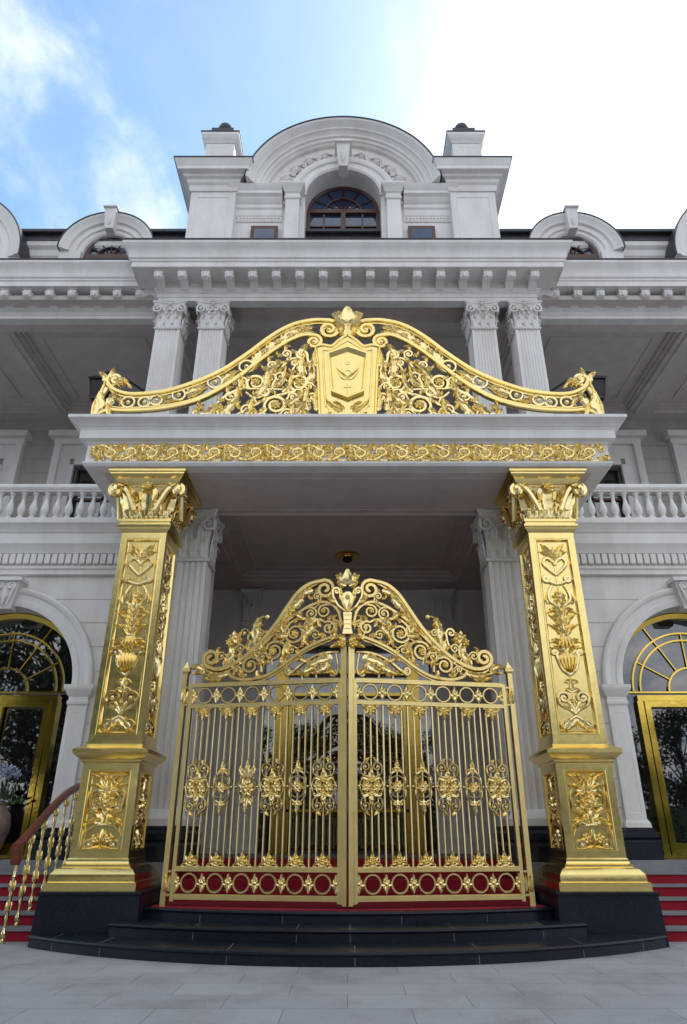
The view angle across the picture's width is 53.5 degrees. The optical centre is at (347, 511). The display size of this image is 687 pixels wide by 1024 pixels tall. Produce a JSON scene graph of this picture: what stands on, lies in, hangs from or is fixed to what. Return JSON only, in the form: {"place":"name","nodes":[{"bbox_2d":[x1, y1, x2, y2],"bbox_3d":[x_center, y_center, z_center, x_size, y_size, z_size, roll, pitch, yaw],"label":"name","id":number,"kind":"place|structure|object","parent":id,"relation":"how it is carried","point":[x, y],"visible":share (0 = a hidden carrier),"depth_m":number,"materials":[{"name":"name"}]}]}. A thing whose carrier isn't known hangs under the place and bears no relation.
{"place":"outdoors","nodes":[
{"label":"outdoors","id":0,"kind":"place"},
{"bbox_2d":[0,942,686,1023],"bbox_3d":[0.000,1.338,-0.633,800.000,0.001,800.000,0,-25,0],"label":"paved ground","id":1,"kind":"structure","parent":0,"point":[37,986],"depth_m":7.07,"materials":[{"name":"stone"}]},
{"bbox_2d":[0,872,51,941],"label":"side stairs","id":2,"kind":"structure","parent":1,"relation":"on","point":[21,932],"depth_m":11.35,"materials":[{"name":"red carpet"}]},
{"bbox_2d":[0,783,79,943],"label":"stair railing","id":3,"kind":"object","parent":2,"relation":"on","point":[41,821],"visible":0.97,"depth_m":11.37,"materials":[{"name":"gold wood"}]},
{"bbox_2d":[0,853,686,884],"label":"landing","id":4,"kind":"object","parent":1,"relation":"on","point":[672,865],"visible":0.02,"depth_m":12.58,"materials":[{"name":"grey stone"}]},
{"bbox_2d":[0,802,10,848],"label":"ceramic jar","id":5,"kind":"object","parent":4,"relation":"on","point":[5,820],"visible":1,"depth_m":13.31,"materials":[{"name":"beige ceramic"}]},
{"bbox_2d":[0,764,24,804],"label":"flower bouquet","id":6,"kind":"object","parent":5,"relation":"in","point":[4,792],"visible":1,"depth_m":13.66,"materials":[{"name":"blue plant"}]},
{"bbox_2d":[0,116,686,864],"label":"palace","id":7,"kind":"structure","parent":4,"relation":"on","point":[328,216],"depth_m":17.93,"materials":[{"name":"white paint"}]},
{"bbox_2d":[0,484,116,519],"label":"balustrade","id":8,"kind":"object","parent":7,"relation":"on","point":[47,491],"visible":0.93,"depth_m":15.81,"materials":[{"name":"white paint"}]},
{"bbox_2d":[88,371,145,402],"bbox_3d":[-5.597,-3.038,16.645,1.368,0.966,0.556,3,-25,-6],"label":"wall lantern","id":9,"kind":"object","parent":7,"relation":"attached to","point":[96,383],"depth_m":16.42,"materials":[{"name":"black metal"}]},
{"bbox_2d":[335,551,359,562],"bbox_3d":[0.000,1.240,18.108,0.660,0.200,0.660,0,-25,0],"label":"ceiling lamp","id":10,"kind":"object","parent":7,"relation":"attached to","point":[347,556],"visible":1,"depth_m":17.99,"materials":[{"name":"gold metal"}]},
{"bbox_2d":[549,371,606,402],"bbox_3d":[5.597,-3.038,16.645,1.368,0.966,0.556,-3,-25,6],"label":"wall lantern","id":11,"kind":"object","parent":7,"relation":"attached to","point":[599,383],"depth_m":16.42,"materials":[{"name":"black metal"}]},
{"bbox_2d":[578,484,686,519],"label":"balustrade","id":12,"kind":"object","parent":7,"relation":"on","point":[635,491],"visible":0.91,"depth_m":15.81,"materials":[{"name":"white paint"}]},
{"bbox_2d":[28,902,666,966],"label":"curved steps","id":13,"kind":"structure","parent":1,"relation":"on","point":[296,938],"depth_m":9.29,"materials":[{"name":"black stone"}]},
{"bbox_2d":[28,885,160,946],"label":"granite block","id":14,"kind":"structure","parent":13,"relation":"on","point":[77,912],"depth_m":10.13,"materials":[{"name":"black stone"}]},
{"bbox_2d":[42,467,201,891],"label":"gold pillar","id":15,"kind":"structure","parent":14,"relation":"on","point":[119,755],"depth_m":11.89,"materials":[{"name":"gold metal"}]},
{"bbox_2d":[68,414,626,517],"bbox_3d":[0.000,-0.803,14.569,10.930,1.010,3.145,0,-25,0],"label":"portico canopy","id":16,"kind":"object","parent":15,"relation":"on","point":[347,464],"visible":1,"depth_m":13.41,"materials":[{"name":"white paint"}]},
{"bbox_2d":[90,306,604,413],"bbox_3d":[0.000,-3.086,14.314,10.474,3.167,0.311,0,-25,0],"label":"canopy crest","id":17,"kind":"object","parent":16,"relation":"on","point":[347,370],"visible":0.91,"depth_m":14.13,"materials":[{"name":"gold metal"}]},
{"bbox_2d":[151,858,543,910],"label":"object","id":18,"kind":"structure","parent":13,"relation":"on","point":[322,883],"depth_m":11.45,"materials":[{"name":"red carpet"}]},
{"bbox_2d":[159,568,535,906],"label":"gate","id":19,"kind":"structure","parent":18,"relation":"on","point":[256,646],"depth_m":11.10,"materials":[{"name":"gold metal"}]},
{"bbox_2d":[534,885,669,946],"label":"granite block","id":20,"kind":"structure","parent":1,"relation":"on","point":[618,912],"depth_m":10.13,"materials":[{"name":"black stone"}]},
{"bbox_2d":[493,467,652,891],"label":"gold pillar","id":21,"kind":"structure","parent":20,"relation":"on","point":[575,755],"depth_m":11.89,"materials":[{"name":"gold metal"}]},
{"bbox_2d":[643,872,686,941],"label":"side stairs","id":22,"kind":"structure","parent":1,"relation":"on","point":[671,887],"depth_m":11.37,"materials":[{"name":"red carpet"}]},
{"bbox_2d":[0,0,686,228],"label":"sky","id":23,"kind":"structure","parent":0,"point":[587,99],"materials":[{"name":"blue"}]}
]}

